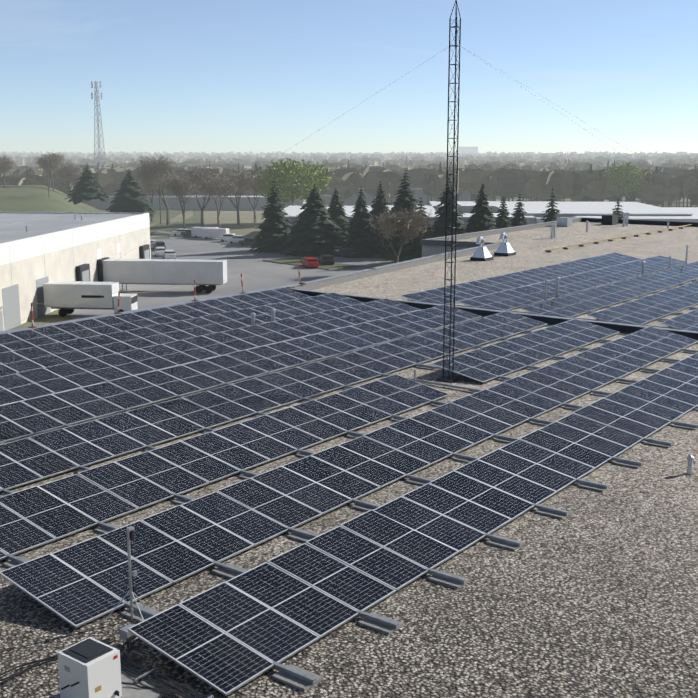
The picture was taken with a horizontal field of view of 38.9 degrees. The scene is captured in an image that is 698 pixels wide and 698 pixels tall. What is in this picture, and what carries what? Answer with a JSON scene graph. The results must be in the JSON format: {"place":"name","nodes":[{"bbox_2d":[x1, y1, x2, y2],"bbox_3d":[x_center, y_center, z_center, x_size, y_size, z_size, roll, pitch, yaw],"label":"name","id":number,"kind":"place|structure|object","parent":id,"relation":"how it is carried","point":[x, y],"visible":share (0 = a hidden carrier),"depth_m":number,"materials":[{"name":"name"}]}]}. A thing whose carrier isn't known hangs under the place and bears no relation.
{"place":"outdoors","nodes":[
{"label":"outdoors","id":0,"kind":"place"},
{"bbox_2d":[67,231,384,318],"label":"parking lot asphalt","id":1,"kind":"structure","parent":0,"point":[243,260],"depth_m":152.42,"materials":[{"name":"grey asphalt"}]},
{"bbox_2d":[43,281,137,316],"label":"box truck","id":2,"kind":"object","parent":1,"relation":"on","point":[83,292],"visible":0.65,"depth_m":109.84,"materials":[{"name":"white metal"}]},
{"bbox_2d":[150,239,155,247],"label":"white suv","id":3,"kind":"object","parent":1,"relation":"on","point":[151,242],"visible":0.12,"depth_m":188.25,"materials":[{"name":"white metal"}]},
{"bbox_2d":[153,241,165,248],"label":"dark car","id":4,"kind":"object","parent":1,"relation":"on","point":[159,244],"visible":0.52,"depth_m":184.42,"materials":[{"name":"grey metal"}]},
{"bbox_2d":[155,247,165,256],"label":"white suv","id":5,"kind":"object","parent":1,"relation":"on","point":[159,251],"visible":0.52,"depth_m":173.61,"materials":[{"name":"white metal"}]},
{"bbox_2d":[102,259,226,292],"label":"semi trailer","id":6,"kind":"object","parent":1,"relation":"on","point":[159,271],"visible":0.92,"depth_m":128.93,"materials":[{"name":"white metal"}]},
{"bbox_2d":[163,249,175,258],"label":"car","id":7,"kind":"object","parent":1,"relation":"on","point":[169,254],"visible":0.92,"depth_m":168.15,"materials":[{"name":"white metal"}]},
{"bbox_2d":[172,229,186,235],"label":"white car","id":8,"kind":"object","parent":1,"relation":"on","point":[177,232],"visible":0.62,"depth_m":216.18,"materials":[{"name":"white metal"}]},
{"bbox_2d":[181,229,190,236],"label":"dark car","id":9,"kind":"object","parent":1,"relation":"on","point":[187,233],"visible":0.48,"depth_m":214.61,"materials":[{"name":"grey metal"}]},
{"bbox_2d":[191,227,218,237],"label":"white van","id":10,"kind":"object","parent":1,"relation":"on","point":[196,232],"visible":0.46,"depth_m":211.27,"materials":[{"name":"white metal"}]},
{"bbox_2d":[202,228,228,238],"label":"white van","id":11,"kind":"object","parent":1,"relation":"on","point":[209,233],"visible":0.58,"depth_m":207.89,"materials":[{"name":"white metal"}]},
{"bbox_2d":[218,233,245,241],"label":"car","id":12,"kind":"object","parent":1,"relation":"on","point":[224,237],"visible":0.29,"depth_m":202.11,"materials":[{"name":"white metal"}]},
{"bbox_2d":[226,235,244,243],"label":"car","id":13,"kind":"object","parent":1,"relation":"on","point":[235,239],"visible":0.62,"depth_m":197.78,"materials":[{"name":"white metal"}]},
{"bbox_2d":[239,237,256,245],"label":"dark car","id":14,"kind":"object","parent":1,"relation":"on","point":[247,241],"visible":0.52,"depth_m":193.56,"materials":[{"name":"grey metal"}]},
{"bbox_2d":[301,257,318,267],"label":"red car","id":15,"kind":"object","parent":1,"relation":"on","point":[307,262],"visible":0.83,"depth_m":156.27,"materials":[{"name":"red metal"}]},
{"bbox_2d":[263,257,361,269],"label":"curb","id":16,"kind":"structure","parent":1,"relation":"on","point":[295,261],"depth_m":160.49,"materials":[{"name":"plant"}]},
{"bbox_2d":[318,255,334,264],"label":"dark car","id":17,"kind":"object","parent":1,"relation":"on","point":[325,259],"visible":0.83,"depth_m":160.00,"materials":[{"name":"grey metal"}]},
{"bbox_2d":[335,248,361,257],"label":"dark car","id":18,"kind":"object","parent":1,"relation":"on","point":[352,253],"visible":0.83,"depth_m":171.88,"materials":[{"name":"grey metal"}]},
{"bbox_2d":[0,222,697,697],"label":"gravel roof","id":19,"kind":"structure","parent":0,"point":[592,594],"depth_m":17.46,"materials":[{"name":"beige gravel"}]},
{"bbox_2d":[0,638,213,697],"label":"cables","id":20,"kind":"object","parent":19,"relation":"on","point":[176,685],"visible":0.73,"depth_m":14.42,"materials":[{"name":"black"}]},
{"bbox_2d":[48,664,171,697],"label":"roof walkway pad","id":21,"kind":"object","parent":19,"relation":"on","point":[130,691],"visible":0.19,"depth_m":14.11,"materials":[{"name":"concrete"}]},
{"bbox_2d":[58,637,121,697],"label":"equipment cabinet","id":22,"kind":"object","parent":21,"relation":"on","point":[89,667],"visible":1,"depth_m":13.58,"materials":[{"name":"white metal"}]},
{"bbox_2d":[104,526,145,644],"bbox_3d":[-3.474,3.741,15.882,0.777,1.625,1.201,-7,13,-30],"label":"tripod stand","id":23,"kind":"object","parent":19,"relation":"on","point":[125,635],"visible":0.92,"depth_m":16.07,"materials":[{"name":"grey metal"}]},
{"bbox_2d":[28,265,305,327],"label":"safety stanchions","id":24,"kind":"object","parent":19,"relation":"on","point":[118,312],"visible":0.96,"depth_m":45.48,"materials":[{"name":"red"}]},
{"bbox_2d":[0,260,697,691],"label":"ballast block","id":25,"kind":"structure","parent":19,"relation":"on","point":[296,678],"depth_m":21.41,"materials":[{"name":"concrete"}]},
{"bbox_2d":[0,252,697,695],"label":"solar panels","id":26,"kind":"object","parent":25,"relation":"on","point":[232,634],"visible":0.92,"depth_m":26.21,"materials":[{"name":"blue glass"}]},
{"bbox_2d":[436,0,460,382],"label":"lattice mast","id":27,"kind":"object","parent":19,"relation":"on","point":[450,379],"visible":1,"depth_m":32.29,"materials":[{"name":"grey metal"}]},
{"bbox_2d":[8,45,695,329],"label":"mast guy wires","id":28,"kind":"object","parent":27,"relation":"attached to","point":[380,90],"visible":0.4,"depth_m":33.15,"materials":[{"name":"grey"}]},
{"bbox_2d":[250,212,693,473],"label":"roof vent pipes","id":29,"kind":"object","parent":19,"relation":"on","point":[690,457],"visible":0.79,"depth_m":50.45,"materials":[{"name":"metal"}]},
{"bbox_2d":[470,232,515,260],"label":"roof vents","id":30,"kind":"object","parent":19,"relation":"on","point":[482,252],"visible":1,"depth_m":70.65,"materials":[{"name":"metal"}]},
{"bbox_2d":[557,215,617,226],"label":"rooftop hvac units","id":31,"kind":"object","parent":19,"relation":"on","point":[605,220],"visible":1,"depth_m":104.57},
{"bbox_2d":[545,224,691,252],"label":"gas line","id":32,"kind":"object","parent":19,"relation":"on","point":[597,242],"visible":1,"depth_m":86.49,"materials":[{"name":"yellow"}]},
{"bbox_2d":[0,217,697,343],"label":"roof parapets","id":33,"kind":"object","parent":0,"point":[308,287],"visible":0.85,"depth_m":56.57,"materials":[{"name":"grey metal"}]},
{"bbox_2d":[0,0,697,153],"label":"sky","id":34,"kind":"structure","parent":0,"point":[208,76],"materials":[{"name":"blue"}]},
{"bbox_2d":[9,162,697,329],"bbox_3d":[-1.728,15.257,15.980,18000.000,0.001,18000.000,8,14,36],"label":"ground sheet","id":35,"kind":"object","parent":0,"point":[247,226],"depth_m":258.89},
{"bbox_2d":[0,173,150,330],"bbox_3d":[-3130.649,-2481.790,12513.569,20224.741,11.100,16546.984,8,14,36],"label":"neighbour warehouse","id":36,"kind":"structure","parent":35,"relation":"on","point":[38,250],"depth_m":120.19,"materials":[{"name":"grey concrete"}]},
{"bbox_2d":[0,173,203,238],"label":"berm grass","id":37,"kind":"structure","parent":35,"relation":"on","point":[24,198],"depth_m":262.21,"materials":[{"name":"green plant"}]},
{"bbox_2d":[0,154,16,187],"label":"bare tree","id":38,"kind":"object","parent":37,"relation":"on","point":[5,164],"visible":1,"depth_m":281.56,"materials":[{"name":"brown plant"}]},
{"bbox_2d":[33,152,63,187],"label":"bare tree","id":39,"kind":"object","parent":37,"relation":"on","point":[44,170],"visible":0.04,"depth_m":302.08,"materials":[{"name":"brown plant"}]},
{"bbox_2d":[38,152,66,189],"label":"bare tree","id":40,"kind":"object","parent":37,"relation":"on","point":[50,163],"visible":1,"depth_m":292.83,"materials":[{"name":"brown plant"}]},
{"bbox_2d":[56,159,81,198],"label":"bare tree","id":41,"kind":"object","parent":37,"relation":"on","point":[65,170],"visible":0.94,"depth_m":292.45,"materials":[{"name":"brown plant"}]},
{"bbox_2d":[66,168,81,185],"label":"bare tree","id":42,"kind":"object","parent":37,"relation":"on","point":[74,177],"visible":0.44,"depth_m":291.52,"materials":[{"name":"brown plant"}]},
{"bbox_2d":[65,163,108,204],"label":"spruce tree","id":43,"kind":"object","parent":37,"relation":"on","point":[87,187],"visible":1,"depth_m":236.25,"materials":[{"name":"green plant"}]},
{"bbox_2d":[91,81,106,172],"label":"cell tower","id":44,"kind":"structure","parent":37,"relation":"on","point":[96,92],"depth_m":340.25,"materials":[{"name":"silver metal"}]},
{"bbox_2d":[106,169,157,216],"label":"spruce tree","id":45,"kind":"object","parent":37,"relation":"on","point":[129,197],"visible":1,"depth_m":228.79,"materials":[{"name":"green plant"}]},
{"bbox_2d":[155,172,201,228],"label":"bare tree","id":46,"kind":"object","parent":37,"relation":"on","point":[181,186],"visible":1,"depth_m":226.41,"materials":[{"name":"brown plant"}]},
{"bbox_2d":[44,174,160,223],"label":"utility poles","id":47,"kind":"object","parent":35,"relation":"on","point":[47,176],"visible":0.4,"depth_m":253.34,"materials":[{"name":"brown wood"}]},
{"bbox_2d":[135,161,170,220],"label":"bare tree","id":48,"kind":"object","parent":35,"relation":"on","point":[149,184],"visible":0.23,"depth_m":258.38,"materials":[{"name":"brown plant"}]},
{"bbox_2d":[133,152,182,224],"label":"bare tree","id":49,"kind":"object","parent":35,"relation":"on","point":[160,165],"visible":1,"depth_m":246.08,"materials":[{"name":"brown plant"}]},
{"bbox_2d":[181,165,225,225],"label":"bare tree","id":50,"kind":"object","parent":35,"relation":"on","point":[195,174],"visible":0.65,"depth_m":242.47,"materials":[{"name":"brown plant"}]},
{"bbox_2d":[196,174,239,227],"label":"bare tree","id":51,"kind":"object","parent":35,"relation":"on","point":[217,186],"visible":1,"depth_m":226.96,"materials":[{"name":"brown plant"}]},
{"bbox_2d":[216,169,256,224],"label":"bare tree","id":52,"kind":"object","parent":35,"relation":"on","point":[246,181],"visible":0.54,"depth_m":248.66,"materials":[{"name":"brown plant"}]},
{"bbox_2d":[237,169,265,222],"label":"bare tree","id":53,"kind":"object","parent":35,"relation":"on","point":[256,175],"visible":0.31,"depth_m":256.45,"materials":[{"name":"brown plant"}]},
{"bbox_2d":[249,178,292,252],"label":"spruce tree","id":54,"kind":"object","parent":35,"relation":"on","point":[273,226],"visible":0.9,"depth_m":181.17,"materials":[{"name":"green plant"}]},
{"bbox_2d":[253,163,305,208],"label":"leafy tree","id":55,"kind":"object","parent":35,"relation":"on","point":[263,189],"visible":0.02,"depth_m":251.90,"materials":[{"name":"green plant"}]},
{"bbox_2d":[258,157,323,205],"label":"leafy tree","id":56,"kind":"object","parent":35,"relation":"on","point":[290,179],"visible":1,"depth_m":243.19,"materials":[{"name":"green plant"}]},
{"bbox_2d":[292,159,333,202],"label":"leafy tree","id":57,"kind":"object","parent":35,"relation":"on","point":[324,179],"visible":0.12,"depth_m":256.41,"materials":[{"name":"green plant"}]},
{"bbox_2d":[280,184,346,256],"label":"spruce tree","id":58,"kind":"object","parent":35,"relation":"on","point":[314,232],"visible":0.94,"depth_m":175.64,"materials":[{"name":"green plant"}]},
{"bbox_2d":[327,188,349,241],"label":"spruce tree","id":59,"kind":"object","parent":35,"relation":"on","point":[338,214],"visible":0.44,"depth_m":186.70,"materials":[{"name":"green plant"}]},
{"bbox_2d":[0,151,697,206],"bbox_3d":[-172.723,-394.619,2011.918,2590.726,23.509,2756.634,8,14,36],"label":"distant woodland","id":60,"kind":"object","parent":35,"relation":"on","point":[574,176],"visible":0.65,"depth_m":337.82,"materials":[{"name":"grey plant"}]},
{"bbox_2d":[338,187,383,257],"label":"spruce tree","id":61,"kind":"object","parent":35,"relation":"on","point":[361,236],"visible":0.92,"depth_m":173.19,"materials":[{"name":"green plant"}]},
{"bbox_2d":[368,181,390,248],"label":"spruce tree","id":62,"kind":"object","parent":35,"relation":"on","point":[379,205],"visible":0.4,"depth_m":178.85,"materials":[{"name":"green plant"}]},
{"bbox_2d":[85,147,697,236],"bbox_3d":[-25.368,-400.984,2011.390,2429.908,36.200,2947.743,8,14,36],"label":"distant buildings","id":63,"kind":"structure","parent":35,"relation":"on","point":[534,210],"depth_m":233.80,"materials":[{"name":"grey"}]},
{"bbox_2d":[374,170,428,258],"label":"spruce tree","id":64,"kind":"object","parent":35,"relation":"on","point":[405,201],"visible":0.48,"depth_m":171.28,"materials":[{"name":"green plant"}]},
{"bbox_2d":[369,206,435,262],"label":"bare tree","id":65,"kind":"object","parent":35,"relation":"on","point":[406,222],"visible":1,"depth_m":148.33,"materials":[{"name":"brown plant"}]},
{"bbox_2d":[394,198,433,261],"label":"spruce tree","id":66,"kind":"object","parent":35,"relation":"on","point":[412,250],"visible":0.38,"depth_m":162.25,"materials":[{"name":"green plant"}]},
{"bbox_2d":[429,175,466,237],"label":"spruce tree","id":67,"kind":"object","parent":35,"relation":"on","point":[439,226],"visible":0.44,"depth_m":161.24,"materials":[{"name":"green plant"}]},
{"bbox_2d":[464,184,497,232],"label":"spruce tree","id":68,"kind":"object","parent":35,"relation":"on","point":[480,219],"visible":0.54,"depth_m":163.83,"materials":[{"name":"green plant"}]},
{"bbox_2d":[493,197,513,228],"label":"spruce tree","id":69,"kind":"object","parent":35,"relation":"on","point":[503,221],"visible":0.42,"depth_m":165.84,"materials":[{"name":"green plant"}]},
{"bbox_2d":[508,194,529,226],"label":"spruce tree","id":70,"kind":"object","parent":35,"relation":"on","point":[517,220],"visible":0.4,"depth_m":167.31,"materials":[{"name":"green plant"}]},
{"bbox_2d":[541,189,559,222],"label":"spruce tree","id":71,"kind":"object","parent":35,"relation":"on","point":[550,215],"visible":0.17,"depth_m":166.51,"materials":[{"name":"green plant"}]},
{"bbox_2d":[611,199,625,218],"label":"spruce tree","id":72,"kind":"object","parent":35,"relation":"on","point":[617,212],"visible":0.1,"depth_m":166.94,"materials":[{"name":"green plant"}]},
{"bbox_2d":[603,162,647,201],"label":"leafy tree","id":73,"kind":"object","parent":35,"relation":"on","point":[628,177],"visible":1,"depth_m":310.93,"materials":[{"name":"green plant"}]},
{"bbox_2d":[11,153,696,162],"bbox_3d":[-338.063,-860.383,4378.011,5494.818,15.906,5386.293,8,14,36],"label":"buildings","id":74,"kind":"structure","parent":0,"point":[210,154],"depth_m":3843.03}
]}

